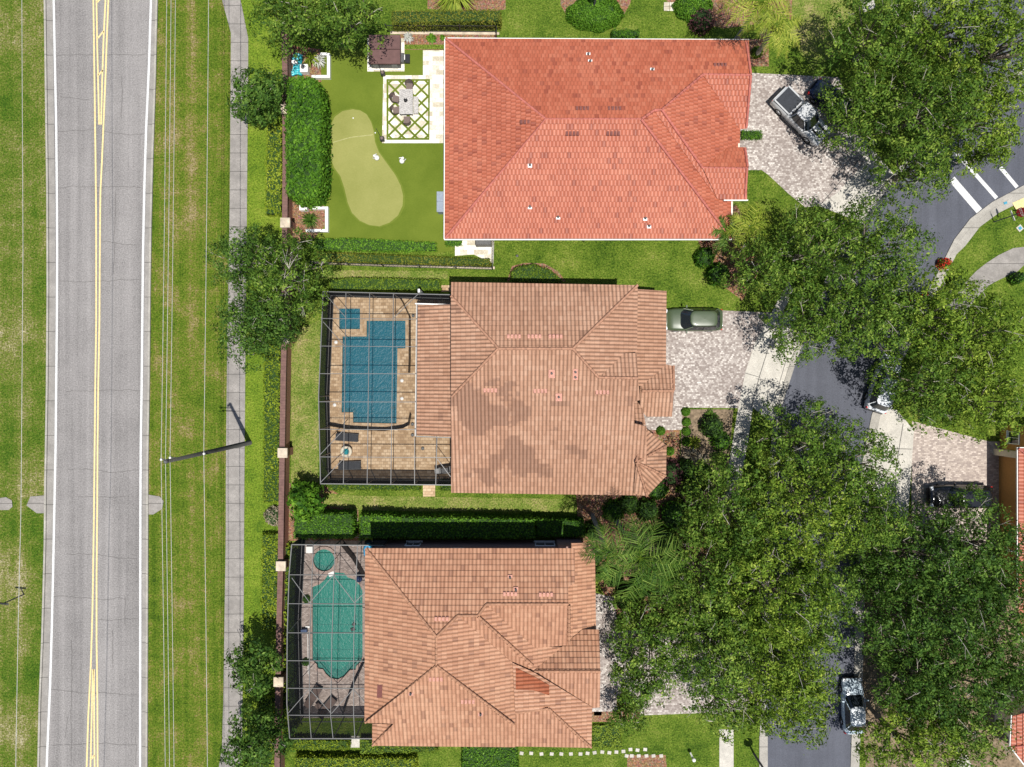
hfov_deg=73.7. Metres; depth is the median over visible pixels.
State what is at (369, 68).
travertine patio
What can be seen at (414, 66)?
turf square
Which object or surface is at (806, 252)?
oak tree
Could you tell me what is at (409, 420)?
pool safety fence
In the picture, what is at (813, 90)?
parked car
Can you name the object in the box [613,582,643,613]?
shrub
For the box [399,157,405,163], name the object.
garden ornament
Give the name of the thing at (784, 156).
driveway
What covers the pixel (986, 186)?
crosswalk line
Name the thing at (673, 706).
driveway
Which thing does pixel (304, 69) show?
pedestal
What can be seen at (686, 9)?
round bush
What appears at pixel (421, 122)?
travertine diamonds
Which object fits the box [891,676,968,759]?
oak tree
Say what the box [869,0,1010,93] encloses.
oak tree
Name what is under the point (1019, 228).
utility cover
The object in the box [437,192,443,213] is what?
deck box
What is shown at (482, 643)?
orange tan roofed house
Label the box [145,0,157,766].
kerb
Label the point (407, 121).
wicker chair
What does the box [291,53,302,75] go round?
pool toy
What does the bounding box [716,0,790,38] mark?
palm tree
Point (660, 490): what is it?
round bush
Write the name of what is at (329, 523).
hedge
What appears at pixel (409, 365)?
pool safety fence
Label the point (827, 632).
oak tree
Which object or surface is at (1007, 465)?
garage door
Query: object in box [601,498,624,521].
round bush
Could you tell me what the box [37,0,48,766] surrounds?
kerb
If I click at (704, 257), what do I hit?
round bush
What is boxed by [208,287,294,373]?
oak tree
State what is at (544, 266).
mulch bed
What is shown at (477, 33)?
brick edging
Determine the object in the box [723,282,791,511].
sidewalk
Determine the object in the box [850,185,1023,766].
street kerb
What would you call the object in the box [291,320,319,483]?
dry strip
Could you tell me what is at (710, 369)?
driveway
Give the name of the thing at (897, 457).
joints
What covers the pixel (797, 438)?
oak tree
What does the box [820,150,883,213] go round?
drive joints
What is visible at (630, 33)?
hedge
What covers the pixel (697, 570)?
oak tree
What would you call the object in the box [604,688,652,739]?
crape myrtle
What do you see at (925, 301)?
oak tree
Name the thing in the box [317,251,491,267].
hedge
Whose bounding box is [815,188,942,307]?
oak tree
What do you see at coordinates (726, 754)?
walk
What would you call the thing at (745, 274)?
oak tree
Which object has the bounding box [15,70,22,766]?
power wire
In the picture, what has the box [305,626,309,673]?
pool brush
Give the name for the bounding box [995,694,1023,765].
corner house
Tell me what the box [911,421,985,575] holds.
driveway
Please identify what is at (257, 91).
magnolia tree
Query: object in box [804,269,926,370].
oak tree
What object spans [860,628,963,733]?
oak tree
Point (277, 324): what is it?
oak tree
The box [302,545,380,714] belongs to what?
pool deck
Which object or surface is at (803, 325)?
oak tree
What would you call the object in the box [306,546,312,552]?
white box
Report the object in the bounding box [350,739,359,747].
path slabs
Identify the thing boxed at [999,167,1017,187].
crosswalk line
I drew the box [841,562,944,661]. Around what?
oak tree
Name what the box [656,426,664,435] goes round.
round bush
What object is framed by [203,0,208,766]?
power wire
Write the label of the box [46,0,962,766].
ground
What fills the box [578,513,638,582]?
palm tree
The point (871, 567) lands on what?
oak tree
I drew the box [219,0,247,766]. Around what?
sidewalk
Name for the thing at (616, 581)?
shrub
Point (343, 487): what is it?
hedge
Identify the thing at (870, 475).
oak tree
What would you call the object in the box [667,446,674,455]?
round bush
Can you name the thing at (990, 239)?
park lawn
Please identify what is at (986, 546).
oak tree
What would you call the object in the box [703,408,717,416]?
spiky plant
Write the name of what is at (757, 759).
street light
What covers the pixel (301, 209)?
pedestal
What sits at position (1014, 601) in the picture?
oak tree
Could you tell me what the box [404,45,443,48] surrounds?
strip lawn
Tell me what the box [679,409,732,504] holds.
dirt bed
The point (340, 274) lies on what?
dry strip
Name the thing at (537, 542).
window
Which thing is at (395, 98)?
wicker chair
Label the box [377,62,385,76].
patio torch
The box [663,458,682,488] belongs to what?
round bush
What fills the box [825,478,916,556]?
oak tree
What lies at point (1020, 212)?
stop sign
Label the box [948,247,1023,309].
park path
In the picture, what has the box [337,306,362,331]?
spa
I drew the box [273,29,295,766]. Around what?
brick wall
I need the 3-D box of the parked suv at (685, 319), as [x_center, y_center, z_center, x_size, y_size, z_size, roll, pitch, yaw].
[15.551,-5.472,58.404,5.070,1.792,2.440,0,90,0]
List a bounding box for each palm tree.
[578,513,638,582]
[595,509,687,602]
[643,551,695,605]
[709,215,743,255]
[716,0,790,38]
[722,201,772,256]
[747,2,803,58]
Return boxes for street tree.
[218,700,296,766]
[223,632,283,700]
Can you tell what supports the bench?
on the turf panel
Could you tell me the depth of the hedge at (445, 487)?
58.55 m
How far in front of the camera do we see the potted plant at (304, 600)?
58.92 m
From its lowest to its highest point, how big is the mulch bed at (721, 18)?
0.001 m
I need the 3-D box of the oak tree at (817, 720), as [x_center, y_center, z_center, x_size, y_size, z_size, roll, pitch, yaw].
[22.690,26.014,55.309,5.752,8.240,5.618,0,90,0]
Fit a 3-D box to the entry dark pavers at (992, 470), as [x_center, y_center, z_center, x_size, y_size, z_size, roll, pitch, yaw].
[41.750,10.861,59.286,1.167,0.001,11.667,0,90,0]
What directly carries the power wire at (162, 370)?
attached to the utility pole
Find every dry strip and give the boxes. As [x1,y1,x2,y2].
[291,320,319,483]
[314,270,447,278]
[323,493,575,511]
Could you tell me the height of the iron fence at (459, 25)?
1.240 m
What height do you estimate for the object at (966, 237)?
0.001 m
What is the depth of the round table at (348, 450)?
58.75 m
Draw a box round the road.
[46,0,151,766]
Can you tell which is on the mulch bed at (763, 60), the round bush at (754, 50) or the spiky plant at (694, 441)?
the round bush at (754, 50)
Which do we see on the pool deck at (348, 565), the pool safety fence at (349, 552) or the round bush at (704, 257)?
the pool safety fence at (349, 552)
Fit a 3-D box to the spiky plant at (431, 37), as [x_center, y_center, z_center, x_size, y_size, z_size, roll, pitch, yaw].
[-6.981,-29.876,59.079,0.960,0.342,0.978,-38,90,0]
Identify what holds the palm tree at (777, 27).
on the mulch bed at (763, 60)
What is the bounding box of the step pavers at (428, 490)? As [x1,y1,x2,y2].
[423,485,434,496]
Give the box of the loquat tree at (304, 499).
[286,478,326,522]
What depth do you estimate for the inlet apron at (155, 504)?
59.25 m
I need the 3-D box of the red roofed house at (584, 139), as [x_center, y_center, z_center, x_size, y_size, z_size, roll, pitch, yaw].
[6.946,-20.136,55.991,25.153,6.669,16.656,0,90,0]
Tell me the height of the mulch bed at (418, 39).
0.001 m
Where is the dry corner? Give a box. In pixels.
[791,0,856,69]
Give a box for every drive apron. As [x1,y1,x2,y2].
[753,310,798,421]
[821,131,892,217]
[870,409,913,517]
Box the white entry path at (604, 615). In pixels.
[594,595,613,714]
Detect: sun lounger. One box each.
[304,685,321,707]
[317,696,336,719]
[335,432,358,441]
[338,461,360,469]
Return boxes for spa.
[311,546,337,573]
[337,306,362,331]
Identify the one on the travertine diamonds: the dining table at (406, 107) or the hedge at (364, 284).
the dining table at (406, 107)
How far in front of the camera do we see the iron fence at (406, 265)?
58.57 m
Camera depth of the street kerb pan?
59.21 m
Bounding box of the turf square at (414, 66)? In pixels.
[404,53,422,74]
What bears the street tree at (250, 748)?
on the grass strip at (256, 525)
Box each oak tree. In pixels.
[202,222,285,300]
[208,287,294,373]
[242,227,337,319]
[243,289,309,357]
[244,0,338,62]
[300,0,391,57]
[603,579,711,696]
[604,652,673,711]
[639,521,759,639]
[661,585,775,705]
[675,439,798,563]
[680,661,762,745]
[693,527,843,665]
[699,587,779,670]
[713,595,844,723]
[717,231,796,302]
[732,670,791,739]
[736,444,871,567]
[743,396,849,493]
[751,193,872,305]
[757,280,856,370]
[761,678,834,754]
[763,583,854,667]
[767,657,842,727]
[776,538,865,617]
[803,414,906,515]
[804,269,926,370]
[812,0,935,105]
[815,56,906,157]
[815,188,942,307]
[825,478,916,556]
[839,547,910,606]
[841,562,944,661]
[849,498,983,613]
[849,692,954,766]
[851,52,994,168]
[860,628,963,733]
[861,126,959,217]
[863,329,985,434]
[867,257,988,369]
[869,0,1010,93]
[874,620,1021,749]
[884,556,1009,680]
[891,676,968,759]
[904,480,1023,613]
[911,673,1020,766]
[917,64,1023,177]
[919,276,1023,399]
[919,349,1023,451]
[922,0,1023,113]
[940,547,1023,667]
[955,621,1023,714]
[959,131,1022,177]
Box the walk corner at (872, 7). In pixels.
[862,1,874,11]
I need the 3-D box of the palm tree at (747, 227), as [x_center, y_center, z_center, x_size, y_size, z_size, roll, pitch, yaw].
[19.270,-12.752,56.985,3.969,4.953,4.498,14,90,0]
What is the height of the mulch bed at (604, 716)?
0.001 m
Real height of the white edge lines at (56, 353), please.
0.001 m
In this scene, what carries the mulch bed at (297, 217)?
on the ground at (672, 270)
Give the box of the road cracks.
[51,54,143,763]
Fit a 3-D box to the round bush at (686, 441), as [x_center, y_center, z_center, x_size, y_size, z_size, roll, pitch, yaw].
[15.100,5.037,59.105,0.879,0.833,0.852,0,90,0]
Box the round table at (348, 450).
[340,446,352,456]
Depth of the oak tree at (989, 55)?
50.16 m
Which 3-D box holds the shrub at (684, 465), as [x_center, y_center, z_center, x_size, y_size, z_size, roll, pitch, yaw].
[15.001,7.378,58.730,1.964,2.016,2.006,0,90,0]
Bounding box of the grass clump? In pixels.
[433,0,476,10]
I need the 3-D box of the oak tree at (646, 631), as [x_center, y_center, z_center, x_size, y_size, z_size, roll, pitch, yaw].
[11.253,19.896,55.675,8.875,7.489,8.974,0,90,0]
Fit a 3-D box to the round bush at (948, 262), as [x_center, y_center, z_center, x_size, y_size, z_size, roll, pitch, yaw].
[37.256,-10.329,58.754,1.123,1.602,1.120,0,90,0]
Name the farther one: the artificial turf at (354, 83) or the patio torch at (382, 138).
the artificial turf at (354, 83)
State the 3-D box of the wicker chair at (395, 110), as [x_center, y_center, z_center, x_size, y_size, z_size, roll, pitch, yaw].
[-10.043,-23.519,58.793,0.808,0.934,0.782,-12,90,0]
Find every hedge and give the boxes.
[254,692,274,766]
[260,531,277,630]
[262,344,280,502]
[264,123,282,216]
[282,543,291,740]
[283,74,333,210]
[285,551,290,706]
[290,739,351,750]
[293,508,358,539]
[293,751,418,766]
[308,237,437,253]
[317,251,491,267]
[327,484,421,491]
[329,277,441,292]
[359,510,535,540]
[360,739,438,754]
[390,8,502,31]
[439,479,450,491]
[444,240,462,247]
[461,746,519,766]
[509,263,563,283]
[535,515,586,537]
[592,723,622,748]
[610,28,639,38]
[740,129,762,140]
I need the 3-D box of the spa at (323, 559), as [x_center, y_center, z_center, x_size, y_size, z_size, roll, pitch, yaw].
[-16.278,15.306,59.617,2.332,0.965,2.388,0,90,0]
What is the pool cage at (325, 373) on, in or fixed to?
on the pool deck at (379, 452)
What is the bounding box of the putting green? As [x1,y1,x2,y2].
[331,109,402,225]
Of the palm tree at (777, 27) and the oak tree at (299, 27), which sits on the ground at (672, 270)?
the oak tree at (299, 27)
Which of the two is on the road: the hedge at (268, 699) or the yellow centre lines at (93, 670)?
the yellow centre lines at (93, 670)
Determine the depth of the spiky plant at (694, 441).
58.93 m
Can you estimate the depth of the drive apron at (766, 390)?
59.29 m
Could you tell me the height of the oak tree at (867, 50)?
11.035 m
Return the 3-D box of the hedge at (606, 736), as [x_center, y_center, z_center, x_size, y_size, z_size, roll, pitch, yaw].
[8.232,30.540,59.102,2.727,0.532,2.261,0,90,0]
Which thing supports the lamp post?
on the verge at (23, 249)
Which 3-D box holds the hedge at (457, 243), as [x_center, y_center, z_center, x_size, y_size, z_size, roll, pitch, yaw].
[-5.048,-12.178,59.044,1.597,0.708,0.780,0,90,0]
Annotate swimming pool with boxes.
[310,570,364,681]
[339,318,407,425]
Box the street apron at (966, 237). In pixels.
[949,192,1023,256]
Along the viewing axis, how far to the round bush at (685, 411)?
58.92 m
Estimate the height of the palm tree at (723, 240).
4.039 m
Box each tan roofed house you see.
[364,536,600,747]
[415,282,674,496]
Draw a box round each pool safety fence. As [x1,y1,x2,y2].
[326,415,410,430]
[341,546,364,577]
[341,662,364,716]
[399,297,410,372]
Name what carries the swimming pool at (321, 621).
in the pool deck at (348, 565)
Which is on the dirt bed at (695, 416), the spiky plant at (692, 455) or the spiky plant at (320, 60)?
the spiky plant at (692, 455)
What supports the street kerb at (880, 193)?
on the side street at (841, 385)
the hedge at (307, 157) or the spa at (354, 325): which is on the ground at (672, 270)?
the hedge at (307, 157)
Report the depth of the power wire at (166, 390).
45.77 m
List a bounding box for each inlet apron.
[26,495,43,512]
[149,495,162,513]
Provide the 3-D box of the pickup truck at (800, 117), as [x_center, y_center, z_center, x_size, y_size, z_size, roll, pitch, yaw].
[24.735,-22.904,58.352,5.740,1.895,2.380,45,90,0]
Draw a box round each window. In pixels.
[404,540,422,545]
[534,540,554,545]
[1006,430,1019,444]
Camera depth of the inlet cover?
59.25 m
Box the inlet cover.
[0,497,11,509]
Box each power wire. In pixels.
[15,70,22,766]
[161,0,166,766]
[165,30,170,766]
[170,0,175,740]
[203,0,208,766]
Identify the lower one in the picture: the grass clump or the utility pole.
the utility pole
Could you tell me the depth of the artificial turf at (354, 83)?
59.29 m
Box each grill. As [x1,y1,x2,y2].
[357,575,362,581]
[434,465,450,473]
[476,240,491,246]
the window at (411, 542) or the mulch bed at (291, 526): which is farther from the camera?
the mulch bed at (291, 526)
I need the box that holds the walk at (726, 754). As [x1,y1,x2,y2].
[719,730,733,766]
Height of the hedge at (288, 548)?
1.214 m
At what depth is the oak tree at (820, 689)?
52.90 m
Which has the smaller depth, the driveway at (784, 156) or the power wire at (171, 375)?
the power wire at (171, 375)
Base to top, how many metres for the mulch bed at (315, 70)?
0.001 m
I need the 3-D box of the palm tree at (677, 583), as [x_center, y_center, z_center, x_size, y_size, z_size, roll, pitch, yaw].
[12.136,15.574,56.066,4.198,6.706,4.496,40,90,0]
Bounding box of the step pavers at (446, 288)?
[441,285,450,291]
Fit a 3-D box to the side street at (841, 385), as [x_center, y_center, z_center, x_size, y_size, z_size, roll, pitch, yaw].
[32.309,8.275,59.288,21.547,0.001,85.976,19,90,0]
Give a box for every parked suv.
[666,305,722,333]
[864,353,901,414]
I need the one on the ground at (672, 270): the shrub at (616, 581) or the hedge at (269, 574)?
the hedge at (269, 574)
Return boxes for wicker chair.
[389,92,398,104]
[390,104,400,114]
[402,116,410,124]
[404,79,413,88]
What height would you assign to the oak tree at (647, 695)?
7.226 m
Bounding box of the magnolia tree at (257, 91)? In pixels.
[226,62,290,127]
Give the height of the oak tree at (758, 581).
11.777 m
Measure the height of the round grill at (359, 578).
1.009 m
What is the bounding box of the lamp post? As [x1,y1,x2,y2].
[0,594,24,604]
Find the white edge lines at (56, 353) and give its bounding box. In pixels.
[46,0,151,766]
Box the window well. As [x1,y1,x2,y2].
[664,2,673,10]
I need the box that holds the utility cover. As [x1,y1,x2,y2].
[1016,224,1023,231]
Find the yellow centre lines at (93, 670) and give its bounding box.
[86,0,108,766]
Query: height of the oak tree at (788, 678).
10.210 m
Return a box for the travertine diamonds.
[388,81,427,137]
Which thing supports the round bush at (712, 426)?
on the dirt bed at (695, 416)
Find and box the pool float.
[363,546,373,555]
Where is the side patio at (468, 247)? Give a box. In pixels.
[455,240,493,262]
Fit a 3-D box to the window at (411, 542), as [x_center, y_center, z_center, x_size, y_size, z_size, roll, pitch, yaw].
[-8.333,13.523,57.732,1.400,1.355,0.200,0,90,0]
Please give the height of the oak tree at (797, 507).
10.908 m
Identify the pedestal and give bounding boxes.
[299,205,308,211]
[300,64,309,74]
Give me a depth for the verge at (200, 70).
59.30 m
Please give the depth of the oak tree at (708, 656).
51.51 m
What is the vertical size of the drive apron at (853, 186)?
0.001 m
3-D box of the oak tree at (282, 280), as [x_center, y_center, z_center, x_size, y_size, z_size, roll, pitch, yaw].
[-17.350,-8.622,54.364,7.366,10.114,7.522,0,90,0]
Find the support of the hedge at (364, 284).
on the ground at (672, 270)
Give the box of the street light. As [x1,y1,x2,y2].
[753,753,762,766]
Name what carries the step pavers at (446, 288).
on the ground at (672, 270)
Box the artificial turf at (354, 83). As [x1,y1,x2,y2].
[315,50,451,252]
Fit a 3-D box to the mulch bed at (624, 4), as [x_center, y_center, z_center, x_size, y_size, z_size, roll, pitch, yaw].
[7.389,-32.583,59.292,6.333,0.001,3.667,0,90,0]
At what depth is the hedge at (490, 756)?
58.16 m
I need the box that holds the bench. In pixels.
[413,97,418,114]
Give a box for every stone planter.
[306,207,328,232]
[312,53,330,79]
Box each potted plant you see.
[302,594,310,602]
[302,657,308,665]
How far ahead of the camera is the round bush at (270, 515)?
58.56 m
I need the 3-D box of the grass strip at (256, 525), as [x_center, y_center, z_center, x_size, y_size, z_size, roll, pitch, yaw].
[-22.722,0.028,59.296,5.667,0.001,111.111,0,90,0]
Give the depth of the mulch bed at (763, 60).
59.29 m
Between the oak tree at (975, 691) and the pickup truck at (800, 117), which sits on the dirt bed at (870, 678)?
the oak tree at (975, 691)
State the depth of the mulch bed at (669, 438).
59.29 m
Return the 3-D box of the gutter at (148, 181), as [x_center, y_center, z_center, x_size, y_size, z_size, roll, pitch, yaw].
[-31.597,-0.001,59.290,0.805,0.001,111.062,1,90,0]
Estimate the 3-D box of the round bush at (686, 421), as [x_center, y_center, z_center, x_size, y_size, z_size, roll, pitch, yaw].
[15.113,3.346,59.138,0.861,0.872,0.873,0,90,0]
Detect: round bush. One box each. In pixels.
[263,505,278,526]
[565,0,624,33]
[595,566,603,581]
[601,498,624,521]
[617,698,632,712]
[649,480,669,500]
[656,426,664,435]
[656,497,691,531]
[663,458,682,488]
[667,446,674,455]
[671,0,713,22]
[677,477,705,501]
[681,407,690,415]
[681,417,690,426]
[682,427,690,435]
[682,437,690,445]
[688,8,716,36]
[692,247,715,268]
[692,463,713,487]
[698,414,722,437]
[704,262,730,285]
[708,431,732,451]
[750,46,763,58]
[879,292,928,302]
[935,258,951,269]
[945,274,965,290]
[1006,271,1023,285]
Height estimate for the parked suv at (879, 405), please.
1.832 m
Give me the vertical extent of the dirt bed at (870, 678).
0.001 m
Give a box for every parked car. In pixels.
[806,78,854,124]
[838,676,868,733]
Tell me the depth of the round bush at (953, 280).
58.61 m
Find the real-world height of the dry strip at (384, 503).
0.001 m
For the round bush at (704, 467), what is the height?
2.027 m
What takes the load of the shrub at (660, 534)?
on the mulch bed at (588, 506)
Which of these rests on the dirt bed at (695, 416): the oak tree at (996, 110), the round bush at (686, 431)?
the round bush at (686, 431)
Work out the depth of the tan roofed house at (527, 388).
53.32 m
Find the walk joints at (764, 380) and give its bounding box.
[740,320,786,434]
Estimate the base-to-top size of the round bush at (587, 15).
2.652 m
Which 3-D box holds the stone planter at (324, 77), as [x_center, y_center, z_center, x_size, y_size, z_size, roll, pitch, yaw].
[-16.486,-27.445,59.090,1.583,0.420,2.167,0,90,0]
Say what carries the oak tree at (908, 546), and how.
on the dirt bed at (870, 678)
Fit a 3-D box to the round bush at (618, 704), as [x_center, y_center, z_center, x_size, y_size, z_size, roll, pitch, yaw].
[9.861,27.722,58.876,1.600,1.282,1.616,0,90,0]
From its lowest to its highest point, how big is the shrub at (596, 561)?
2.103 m
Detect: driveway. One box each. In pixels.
[592,593,760,714]
[637,310,770,429]
[736,73,866,206]
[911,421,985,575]
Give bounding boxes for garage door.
[999,456,1015,510]
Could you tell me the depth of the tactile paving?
59.18 m
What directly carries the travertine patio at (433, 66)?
on the ground at (672, 270)
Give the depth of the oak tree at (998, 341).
51.81 m
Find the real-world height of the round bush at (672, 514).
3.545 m
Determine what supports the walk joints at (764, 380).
on the sidewalk at (754, 367)
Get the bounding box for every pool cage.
[286,535,388,738]
[318,289,450,484]
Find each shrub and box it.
[585,518,604,540]
[595,548,602,564]
[603,566,623,587]
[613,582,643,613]
[618,495,639,514]
[630,569,657,596]
[635,497,659,521]
[646,524,677,556]
[678,458,695,479]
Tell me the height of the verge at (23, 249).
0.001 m
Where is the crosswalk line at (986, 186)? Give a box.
[953,148,997,198]
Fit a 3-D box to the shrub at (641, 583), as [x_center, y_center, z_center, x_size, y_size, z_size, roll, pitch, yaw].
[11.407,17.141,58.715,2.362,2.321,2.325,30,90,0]
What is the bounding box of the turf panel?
[387,79,429,139]
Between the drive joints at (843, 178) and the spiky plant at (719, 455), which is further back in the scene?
the drive joints at (843, 178)
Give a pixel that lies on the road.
(120, 369)
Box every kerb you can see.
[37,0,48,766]
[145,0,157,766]
[760,69,1023,735]
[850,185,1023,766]
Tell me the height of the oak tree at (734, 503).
9.484 m
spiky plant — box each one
[301,211,319,228]
[303,50,319,67]
[312,53,325,67]
[404,31,412,41]
[425,32,436,43]
[683,446,699,461]
[688,436,700,449]
[693,452,709,467]
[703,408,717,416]
[710,450,725,464]
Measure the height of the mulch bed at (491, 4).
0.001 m
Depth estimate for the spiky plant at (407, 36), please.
58.89 m
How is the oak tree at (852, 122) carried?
on the ground at (672, 270)
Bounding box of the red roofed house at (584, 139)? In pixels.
[444,37,751,242]
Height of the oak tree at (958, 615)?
10.803 m
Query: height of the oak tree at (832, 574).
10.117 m
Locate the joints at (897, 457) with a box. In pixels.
[892,425,902,508]
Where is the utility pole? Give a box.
[160,440,251,463]
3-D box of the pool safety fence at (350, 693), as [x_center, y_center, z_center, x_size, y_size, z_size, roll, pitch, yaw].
[-13.693,26.217,58.700,0.158,1.200,4.829,23,90,0]
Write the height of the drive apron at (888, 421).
0.001 m
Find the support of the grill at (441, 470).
on the pool deck at (379, 452)
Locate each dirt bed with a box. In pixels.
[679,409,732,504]
[862,514,1023,766]
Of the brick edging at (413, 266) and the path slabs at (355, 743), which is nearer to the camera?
the brick edging at (413, 266)
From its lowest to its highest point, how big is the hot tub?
0.975 m
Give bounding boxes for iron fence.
[310,240,493,269]
[385,24,496,37]
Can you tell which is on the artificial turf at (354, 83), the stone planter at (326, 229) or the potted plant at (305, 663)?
the stone planter at (326, 229)
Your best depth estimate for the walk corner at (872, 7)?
59.28 m
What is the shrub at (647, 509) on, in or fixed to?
on the mulch bed at (588, 506)
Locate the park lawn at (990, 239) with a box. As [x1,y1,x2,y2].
[930,206,1023,440]
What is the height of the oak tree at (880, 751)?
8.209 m
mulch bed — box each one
[288,483,357,540]
[292,45,321,81]
[292,202,325,241]
[400,34,495,49]
[428,0,505,10]
[507,263,564,280]
[561,0,630,27]
[576,493,716,613]
[592,712,639,721]
[627,755,666,766]
[640,430,679,511]
[666,0,791,28]
[698,205,765,300]
[740,38,768,65]
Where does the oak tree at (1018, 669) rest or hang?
on the ground at (672, 270)
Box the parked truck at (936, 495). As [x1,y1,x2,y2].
[926,483,992,511]
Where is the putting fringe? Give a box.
[329,108,404,226]
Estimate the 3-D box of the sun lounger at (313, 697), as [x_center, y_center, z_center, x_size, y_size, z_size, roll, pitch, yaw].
[-17.116,26.947,58.920,0.700,0.720,1.910,32,90,0]
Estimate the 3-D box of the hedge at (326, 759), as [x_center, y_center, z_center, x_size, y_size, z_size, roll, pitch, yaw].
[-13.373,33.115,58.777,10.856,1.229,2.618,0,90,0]
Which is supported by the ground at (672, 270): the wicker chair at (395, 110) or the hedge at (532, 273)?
the hedge at (532, 273)
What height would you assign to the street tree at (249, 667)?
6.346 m
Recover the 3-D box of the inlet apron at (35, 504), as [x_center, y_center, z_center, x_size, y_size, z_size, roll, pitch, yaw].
[-41.278,10.472,59.250,1.667,0.001,1.556,0,90,0]
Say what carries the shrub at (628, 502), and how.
on the mulch bed at (588, 506)
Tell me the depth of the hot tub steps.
59.08 m
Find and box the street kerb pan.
[759,736,767,766]
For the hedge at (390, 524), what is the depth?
57.36 m
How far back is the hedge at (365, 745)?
58.54 m
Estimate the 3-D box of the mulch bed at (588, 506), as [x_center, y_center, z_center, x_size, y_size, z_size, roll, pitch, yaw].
[11.667,14.750,59.294,12.222,0.001,10.556,0,90,0]
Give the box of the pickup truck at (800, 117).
[769,86,829,146]
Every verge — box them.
[0,0,46,766]
[148,0,230,766]
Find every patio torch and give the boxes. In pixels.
[376,129,384,141]
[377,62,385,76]
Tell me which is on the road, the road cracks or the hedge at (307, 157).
the road cracks
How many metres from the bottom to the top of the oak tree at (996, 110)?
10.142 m
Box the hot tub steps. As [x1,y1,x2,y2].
[400,53,409,63]
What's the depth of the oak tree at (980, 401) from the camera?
52.49 m
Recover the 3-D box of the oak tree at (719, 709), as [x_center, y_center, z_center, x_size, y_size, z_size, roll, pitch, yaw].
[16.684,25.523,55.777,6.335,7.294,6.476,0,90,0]
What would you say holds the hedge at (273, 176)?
on the ground at (672, 270)
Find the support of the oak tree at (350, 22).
on the ground at (672, 270)
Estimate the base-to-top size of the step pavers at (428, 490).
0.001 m
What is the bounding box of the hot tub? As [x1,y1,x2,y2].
[369,35,400,67]
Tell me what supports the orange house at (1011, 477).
on the ground at (672, 270)
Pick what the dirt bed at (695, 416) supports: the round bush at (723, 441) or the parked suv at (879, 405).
the round bush at (723, 441)
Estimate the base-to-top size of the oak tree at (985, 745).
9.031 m
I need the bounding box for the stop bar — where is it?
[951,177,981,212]
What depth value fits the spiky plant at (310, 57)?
58.77 m
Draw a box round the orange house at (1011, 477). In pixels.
[993,425,1023,635]
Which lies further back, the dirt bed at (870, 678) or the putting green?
the dirt bed at (870, 678)
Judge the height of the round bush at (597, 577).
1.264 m
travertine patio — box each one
[367,38,403,70]
[382,50,443,142]
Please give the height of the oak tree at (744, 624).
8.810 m
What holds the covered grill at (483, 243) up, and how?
on the side patio at (468, 247)
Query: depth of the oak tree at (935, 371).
51.93 m
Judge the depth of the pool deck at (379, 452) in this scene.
59.28 m
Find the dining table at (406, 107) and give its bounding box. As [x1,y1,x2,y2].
[399,89,412,115]
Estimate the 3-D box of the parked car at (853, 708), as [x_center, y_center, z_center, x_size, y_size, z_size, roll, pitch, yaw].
[29.278,27.689,58.523,2.320,1.555,4.870,-2,90,0]
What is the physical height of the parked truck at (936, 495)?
1.942 m
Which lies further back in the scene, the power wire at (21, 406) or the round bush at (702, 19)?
the round bush at (702, 19)
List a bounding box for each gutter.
[40,0,55,766]
[142,0,155,766]
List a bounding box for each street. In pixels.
[765,74,1023,766]
[922,0,1023,86]
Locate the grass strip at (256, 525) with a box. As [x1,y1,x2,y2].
[241,0,281,766]
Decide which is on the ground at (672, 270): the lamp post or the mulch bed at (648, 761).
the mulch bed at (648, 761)
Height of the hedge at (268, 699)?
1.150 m
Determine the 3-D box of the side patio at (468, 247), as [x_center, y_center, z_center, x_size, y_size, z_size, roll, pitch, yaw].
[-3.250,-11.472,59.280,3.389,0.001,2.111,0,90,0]
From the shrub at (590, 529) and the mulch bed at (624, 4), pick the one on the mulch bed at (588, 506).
the shrub at (590, 529)
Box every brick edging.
[312,261,494,268]
[390,32,498,34]
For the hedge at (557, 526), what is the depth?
57.66 m
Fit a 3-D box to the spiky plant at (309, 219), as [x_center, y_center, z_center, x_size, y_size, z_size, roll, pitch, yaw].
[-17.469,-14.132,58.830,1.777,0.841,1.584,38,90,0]
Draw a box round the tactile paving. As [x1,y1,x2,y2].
[1013,198,1023,208]
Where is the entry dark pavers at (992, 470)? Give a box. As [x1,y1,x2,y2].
[986,441,999,574]
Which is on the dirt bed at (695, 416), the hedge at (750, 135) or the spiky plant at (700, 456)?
the spiky plant at (700, 456)
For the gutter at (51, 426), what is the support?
on the ground at (672, 270)
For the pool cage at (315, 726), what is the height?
3.810 m
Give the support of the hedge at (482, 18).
on the ground at (672, 270)
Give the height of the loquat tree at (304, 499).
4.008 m
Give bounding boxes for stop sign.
[994,207,1023,221]
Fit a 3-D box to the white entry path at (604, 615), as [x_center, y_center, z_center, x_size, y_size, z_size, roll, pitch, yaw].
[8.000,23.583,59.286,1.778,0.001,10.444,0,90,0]
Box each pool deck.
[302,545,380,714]
[330,297,450,478]
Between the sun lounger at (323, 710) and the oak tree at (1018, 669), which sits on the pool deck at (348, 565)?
the sun lounger at (323, 710)
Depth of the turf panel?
59.28 m
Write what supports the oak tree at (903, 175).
on the ground at (672, 270)

